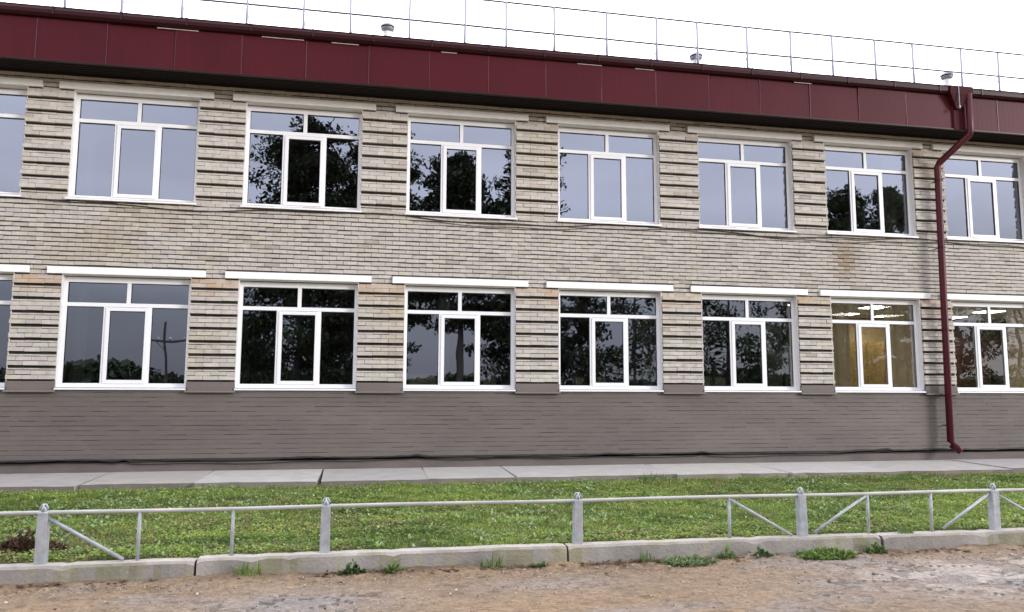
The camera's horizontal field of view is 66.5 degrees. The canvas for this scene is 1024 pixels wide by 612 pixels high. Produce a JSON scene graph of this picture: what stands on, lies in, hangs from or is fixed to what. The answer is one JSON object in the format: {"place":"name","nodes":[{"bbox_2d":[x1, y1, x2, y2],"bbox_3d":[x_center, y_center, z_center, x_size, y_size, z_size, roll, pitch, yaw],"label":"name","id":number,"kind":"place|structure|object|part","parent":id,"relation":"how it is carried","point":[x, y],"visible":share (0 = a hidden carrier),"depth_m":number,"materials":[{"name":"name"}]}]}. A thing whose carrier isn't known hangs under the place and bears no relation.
{"place":"outdoors","nodes":[
{"label":"outdoors","id":0,"kind":"place"},
{"bbox_2d":[0,543,1023,611],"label":"road","id":1,"kind":"structure","parent":0,"point":[912,594],"depth_m":6.96,"materials":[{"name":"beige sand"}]},
{"bbox_2d":[232,560,264,575],"bbox_3d":[-2.482,2.469,7.307,0.339,0.177,0.230,-1,-6,8],"label":"weed","id":2,"kind":"object","parent":1,"relation":"on","point":[245,571],"visible":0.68,"depth_m":7.32,"materials":[{"name":"green plant"}]},
{"bbox_2d":[338,558,365,574],"bbox_3d":[-1.531,2.501,7.482,0.330,0.158,0.184,1,-6,-11],"label":"weed","id":3,"kind":"object","parent":1,"relation":"on","point":[352,569],"visible":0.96,"depth_m":7.47,"materials":[{"name":"green plant"}]},
{"bbox_2d":[381,558,406,573],"bbox_3d":[-1.143,2.515,7.559,0.255,0.149,0.171,4,-7,-31],"label":"weed","id":4,"kind":"object","parent":1,"relation":"on","point":[388,569],"visible":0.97,"depth_m":7.54,"materials":[{"name":"green plant"}]},
{"bbox_2d":[477,554,507,567],"bbox_3d":[-0.182,2.524,7.731,0.348,0.175,0.241,3,-7,-24],"label":"weed","id":5,"kind":"object","parent":1,"relation":"on","point":[499,564],"visible":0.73,"depth_m":7.71,"materials":[{"name":"green plant"}]},
{"bbox_2d":[0,527,1023,584],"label":"kerb","id":6,"kind":"structure","parent":1,"relation":"on","point":[285,562],"depth_m":7.84,"materials":[{"name":"concrete"}]},
{"bbox_2d":[0,483,1023,564],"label":"pipe fence","id":7,"kind":"object","parent":6,"relation":"on","point":[45,519],"visible":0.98,"depth_m":8.10,"materials":[{"name":"metal"}]},
{"bbox_2d":[896,524,913,533],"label":"weed","id":8,"kind":"object","parent":6,"relation":"on","point":[905,531],"visible":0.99,"depth_m":8.80,"materials":[{"name":"green plant"}]},
{"bbox_2d":[531,557,549,567],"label":"weed","id":9,"kind":"object","parent":1,"relation":"on","point":[541,564],"visible":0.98,"depth_m":7.79,"materials":[{"name":"green plant"}]},
{"bbox_2d":[639,552,654,561],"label":"weed","id":10,"kind":"object","parent":1,"relation":"on","point":[643,559],"visible":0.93,"depth_m":8.04,"materials":[{"name":"green plant"}]},
{"bbox_2d":[658,553,719,566],"bbox_3d":[1.825,2.599,8.049,0.679,0.110,0.358,1,-6,-11],"label":"weed","id":11,"kind":"object","parent":1,"relation":"on","point":[694,560],"visible":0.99,"depth_m":7.99,"materials":[{"name":"green plant"}]},
{"bbox_2d":[714,543,740,558],"bbox_3d":[2.259,2.594,8.233,0.301,0.163,0.166,1,-6,-11],"label":"weed","id":12,"kind":"object","parent":1,"relation":"on","point":[721,555],"visible":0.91,"depth_m":8.22,"materials":[{"name":"green plant"}]},
{"bbox_2d":[749,545,777,557],"bbox_3d":[2.667,2.613,8.281,0.417,0.138,0.223,1,-6,-11],"label":"weed","id":13,"kind":"object","parent":1,"relation":"on","point":[766,553],"visible":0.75,"depth_m":8.25,"materials":[{"name":"green plant"}]},
{"bbox_2d":[792,543,857,560],"bbox_3d":[3.330,2.616,8.366,0.795,0.155,0.387,1,-6,-11],"label":"weed","id":14,"kind":"object","parent":1,"relation":"on","point":[833,553],"visible":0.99,"depth_m":8.30,"materials":[{"name":"green plant"}]},
{"bbox_2d":[863,541,889,553],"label":"weed","id":15,"kind":"object","parent":1,"relation":"on","point":[875,548],"visible":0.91,"depth_m":8.54,"materials":[{"name":"green plant"}]},
{"bbox_2d":[0,458,1023,493],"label":"pavement","id":16,"kind":"structure","parent":0,"point":[61,482],"depth_m":13.79,"materials":[{"name":"concrete"}]},
{"bbox_2d":[0,0,1023,475],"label":"brick building","id":17,"kind":"structure","parent":16,"relation":"on","point":[268,244],"depth_m":15.71,"materials":[{"name":"beige brick"}]},
{"bbox_2d":[0,272,14,388],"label":"window","id":18,"kind":"structure","parent":17,"relation":"in","point":[4,276],"depth_m":13.73,"materials":[{"name":"white plastic"}]},
{"bbox_2d":[0,84,28,196],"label":"window","id":19,"kind":"structure","parent":17,"relation":"in","point":[15,90],"depth_m":14.09,"materials":[{"name":"white plastic"}]},
{"bbox_2d":[64,283,89,382],"bbox_3d":[-7.888,0.647,14.149,0.320,2.345,0.057,1,-6,-11],"label":"curtain","id":20,"kind":"object","parent":17,"relation":"hanging from","point":[76,343],"visible":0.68,"depth_m":14.16,"materials":[{"name":"white fabric"}]},
{"bbox_2d":[76,100,98,195],"bbox_3d":[-7.898,-2.554,14.502,0.280,2.685,0.075,1,-6,-11],"label":"curtain","id":21,"kind":"object","parent":17,"relation":"hanging from","point":[87,159],"visible":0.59,"depth_m":14.54,"materials":[{"name":"white fabric"}]},
{"bbox_2d":[53,274,191,389],"bbox_3d":[-6.923,0.478,14.024,2.220,2.042,0.295,1,-6,-11],"label":"window","id":22,"kind":"structure","parent":17,"relation":"in","point":[143,384],"depth_m":14.02,"materials":[{"name":"white plastic"}]},
{"bbox_2d":[65,90,200,204],"bbox_3d":[-6.913,-2.886,14.400,2.220,2.042,0.295,1,-6,-11],"label":"window","id":23,"kind":"structure","parent":17,"relation":"in","point":[79,95],"depth_m":14.40,"materials":[{"name":"white plastic"}]},
{"bbox_2d":[232,279,358,390],"bbox_3d":[-3.991,0.551,14.588,2.220,2.042,0.295,1,-6,-11],"label":"window","id":24,"kind":"structure","parent":17,"relation":"in","point":[250,283],"depth_m":14.60,"materials":[{"name":"white plastic"}]},
{"bbox_2d":[240,102,362,212],"bbox_3d":[-3.980,-2.814,14.964,2.220,2.042,0.295,1,-6,-11],"label":"window","id":25,"kind":"structure","parent":17,"relation":"in","point":[307,111],"depth_m":14.98,"materials":[{"name":"white plastic"}]},
{"bbox_2d":[402,284,515,390],"bbox_3d":[-1.015,0.624,15.161,2.220,2.042,0.295,1,-6,-11],"label":"window","id":26,"kind":"structure","parent":17,"relation":"in","point":[443,314],"depth_m":15.19,"materials":[{"name":"white plastic"}]},
{"bbox_2d":[405,113,517,219],"bbox_3d":[-1.005,-2.740,15.537,2.220,2.042,0.295,1,-6,-11],"label":"window","id":27,"kind":"structure","parent":17,"relation":"in","point":[412,117],"depth_m":15.57,"materials":[{"name":"white plastic"}]},
{"bbox_2d":[557,124,661,225],"bbox_3d":[1.975,-2.667,16.110,2.220,2.042,0.295,1,-6,-11],"label":"window","id":28,"kind":"structure","parent":17,"relation":"in","point":[606,132],"depth_m":16.17,"materials":[{"name":"white plastic"}]},
{"bbox_2d":[558,288,663,391],"bbox_3d":[1.964,0.697,15.734,2.220,2.042,0.295,1,-6,-11],"label":"window","id":29,"kind":"structure","parent":17,"relation":"in","point":[608,317],"depth_m":15.78,"materials":[{"name":"white plastic"}]},
{"bbox_2d":[638,138,653,221],"bbox_3d":[2.869,-2.289,16.573,0.350,2.685,0.076,1,-6,-11],"label":"curtain","id":30,"kind":"object","parent":17,"relation":"hanging from","point":[646,186],"visible":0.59,"depth_m":16.61,"materials":[{"name":"white fabric"}]},
{"bbox_2d":[642,298,656,385],"bbox_3d":[2.869,0.911,16.219,0.330,2.345,0.057,1,-6,-11],"label":"curtain","id":31,"kind":"object","parent":17,"relation":"hanging from","point":[649,346],"visible":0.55,"depth_m":16.23,"materials":[{"name":"white fabric"}]},
{"bbox_2d":[697,133,796,232],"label":"window","id":32,"kind":"structure","parent":17,"relation":"in","point":[741,141],"depth_m":16.75,"materials":[{"name":"white plastic"}]},
{"bbox_2d":[701,292,801,391],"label":"window","id":33,"kind":"structure","parent":17,"relation":"in","point":[746,320],"depth_m":16.36,"materials":[{"name":"white plastic"}]},
{"bbox_2d":[758,301,792,385],"bbox_3d":[5.684,0.980,16.759,0.800,2.345,0.076,1,-6,-11],"label":"curtain","id":34,"kind":"object","parent":17,"relation":"hanging from","point":[774,359],"visible":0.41,"depth_m":16.76,"materials":[{"name":"white fabric"}]},
{"bbox_2d":[831,303,851,386],"bbox_3d":[7.075,1.004,16.936,0.600,2.345,0.076,1,-6,-11],"label":"curtain","id":35,"kind":"object","parent":17,"relation":"hanging from","point":[842,357],"visible":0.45,"depth_m":16.96,"materials":[{"name":"beige fabric"}]},
{"bbox_2d":[848,312,860,314],"bbox_3d":[9.760,0.227,22.947,0.640,0.054,0.640,1,-6,-11],"label":"ceiling lamp","id":36,"kind":"object","parent":17,"relation":"attached to","point":[852,313],"visible":0.29,"depth_m":22.68,"materials":[{"name":"white plastic"}]},
{"bbox_2d":[850,342,886,386],"bbox_3d":[11.001,2.302,23.961,1.800,2.350,0.645,1,-6,-11],"label":"cupboard","id":37,"kind":"object","parent":17,"relation":"in","point":[874,364],"visible":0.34,"depth_m":23.70,"materials":[{"name":"wood"}]},
{"bbox_3d":[10.469,2.235,23.556,0.580,2.230,0.043,1,-6,-11],"label":"door","id":38,"kind":"part","parent":37,"relation":"part of","materials":[{"name":"wood"}]},
{"bbox_3d":[11.058,2.250,23.669,0.580,2.230,0.043,1,-6,-11],"label":"door","id":39,"kind":"part","parent":37,"relation":"part of","materials":[{"name":"wood"}]},
{"bbox_2d":[857,305,882,308],"bbox_3d":[9.794,0.021,21.101,0.640,0.054,0.640,1,-6,-11],"label":"ceiling lamp","id":40,"kind":"object","parent":17,"relation":"attached to","point":[874,307],"visible":0.64,"depth_m":21.03,"materials":[{"name":"white plastic"}]},
{"bbox_2d":[823,142,918,237],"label":"window","id":41,"kind":"structure","parent":17,"relation":"in","point":[906,153],"depth_m":17.31,"materials":[{"name":"white plastic"}]},
{"bbox_2d":[830,296,926,392],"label":"window","id":42,"kind":"structure","parent":17,"relation":"in","point":[861,387],"depth_m":16.93,"materials":[{"name":"white plastic"}]},
{"bbox_2d":[880,155,906,233],"bbox_3d":[8.693,-2.146,17.694,0.630,2.685,0.075,1,-6,-11],"label":"curtain","id":43,"kind":"object","parent":17,"relation":"hanging from","point":[894,204],"visible":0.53,"depth_m":17.73,"materials":[{"name":"white fabric"}]},
{"bbox_2d":[883,305,914,386],"bbox_3d":[8.627,1.043,17.234,0.880,2.345,0.076,1,-6,-11],"label":"curtain","id":44,"kind":"object","parent":17,"relation":"hanging from","point":[902,361],"visible":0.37,"depth_m":17.25,"materials":[{"name":"beige fabric"}]},
{"bbox_2d":[953,315,968,318],"bbox_3d":[13.411,0.335,23.812,0.640,0.054,0.640,1,-6,-11],"label":"ceiling lamp","id":45,"kind":"object","parent":17,"relation":"attached to","point":[958,316],"visible":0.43,"depth_m":23.53,"materials":[{"name":"white plastic"}]},
{"bbox_2d":[953,339,990,386],"bbox_3d":[14.388,2.311,24.621,1.100,2.500,0.645,1,-6,-11],"label":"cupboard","id":46,"kind":"object","parent":17,"relation":"in","point":[965,362],"visible":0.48,"depth_m":24.37,"materials":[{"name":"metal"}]},
{"bbox_3d":[14.175,2.252,24.277,0.530,2.380,0.043,1,-6,-11],"label":"door","id":47,"kind":"part","parent":46,"relation":"part of","materials":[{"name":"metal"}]},
{"bbox_3d":[14.715,2.265,24.381,0.530,2.380,0.043,1,-6,-11],"label":"door","id":48,"kind":"part","parent":46,"relation":"part of","materials":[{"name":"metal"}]},
{"bbox_2d":[941,151,1023,242],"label":"window","id":49,"kind":"structure","parent":17,"relation":"in","point":[1018,161],"depth_m":17.86,"materials":[{"name":"white plastic"}]},
{"bbox_2d":[950,300,1023,392],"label":"window","id":50,"kind":"structure","parent":17,"relation":"in","point":[980,388],"depth_m":17.43,"materials":[{"name":"white plastic"}]},
{"bbox_2d":[971,309,1005,312],"bbox_3d":[13.501,0.144,22.098,0.640,0.054,0.640,1,-6,-11],"label":"ceiling lamp","id":51,"kind":"object","parent":17,"relation":"attached to","point":[991,310],"visible":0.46,"depth_m":21.95,"materials":[{"name":"white plastic"}]},
{"bbox_2d":[990,370,1009,384],"bbox_3d":[16.301,2.830,24.936,2.000,1.550,0.645,1,-6,-11],"label":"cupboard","id":52,"kind":"object","parent":17,"relation":"in","point":[997,377],"visible":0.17,"depth_m":24.69,"materials":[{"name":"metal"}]},
{"bbox_3d":[15.622,2.760,24.503,0.480,1.430,0.043,1,-6,-11],"label":"door","id":53,"kind":"part","parent":52,"relation":"part of","materials":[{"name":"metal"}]},
{"bbox_2d":[1006,308,1023,387],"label":"curtain","id":54,"kind":"object","parent":17,"relation":"hanging from","point":[1015,338],"visible":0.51,"depth_m":17.81,"materials":[{"name":"beige fabric"}]},
{"bbox_2d":[0,470,1023,563],"bbox_3d":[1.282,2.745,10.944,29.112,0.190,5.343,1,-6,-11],"label":"grass","id":55,"kind":"structure","parent":0,"point":[312,523],"depth_m":9.97,"materials":[{"name":"green plant"}]},
{"bbox_2d":[0,527,68,553],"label":"weed","id":56,"kind":"object","parent":55,"relation":"on","point":[20,543],"visible":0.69,"depth_m":7.60,"materials":[{"name":"brown plant"}]},
{"bbox_2d":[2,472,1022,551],"bbox_3d":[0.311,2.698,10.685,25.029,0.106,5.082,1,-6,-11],"label":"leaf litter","id":57,"kind":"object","parent":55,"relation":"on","point":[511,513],"visible":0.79,"depth_m":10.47,"materials":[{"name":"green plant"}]},
{"bbox_2d":[640,472,667,480],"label":"weed","id":58,"kind":"object","parent":55,"relation":"on","point":[654,477],"visible":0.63,"depth_m":13.69,"materials":[{"name":"green plant"}]},
{"bbox_2d":[0,545,1023,589],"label":"leaf litter","id":59,"kind":"object","parent":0,"point":[326,572],"visible":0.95,"depth_m":7.80,"materials":[{"name":"brown plant"}]},
{"bbox_2d":[0,0,1023,92],"label":"sky","id":60,"kind":"structure","parent":0,"point":[990,25],"materials":[{"name":"white"}]},
{"bbox_2d":[2,449,1023,563],"bbox_3d":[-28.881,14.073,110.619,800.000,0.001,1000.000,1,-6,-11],"label":"ground","id":61,"kind":"structure","parent":0,"point":[556,455],"depth_m":22.64,"materials":[{"name":"grey concrete"}]},
{"bbox_2d":[573,377,582,384],"bbox_3d":[1.339,1.546,15.700,0.150,0.235,0.230,1,-6,-11],"label":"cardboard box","id":62,"kind":"object","parent":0,"point":[578,381],"visible":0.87,"depth_m":15.64,"materials":[{"name":"brown cardboard"}]},
{"bbox_2d":[596,377,606,381],"bbox_3d":[1.762,1.563,15.817,0.274,0.229,0.199,1,-6,-11],"label":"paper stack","id":63,"kind":"object","parent":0,"point":[600,379],"visible":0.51,"depth_m":15.75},
{"bbox_2d":[704,376,709,385],"bbox_3d":[4.001,1.592,16.214,0.170,0.275,0.230,1,-6,-11],"label":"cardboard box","id":64,"kind":"object","parent":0,"point":[706,380],"visible":0.43,"depth_m":16.16,"materials":[{"name":"brown cardboard"}]},
{"bbox_2d":[711,378,726,385],"bbox_3d":[4.314,1.620,16.308,0.264,0.241,0.199,1,-6,-11],"label":"paper stack","id":65,"kind":"object","parent":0,"point":[718,381],"visible":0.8,"depth_m":16.23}
]}

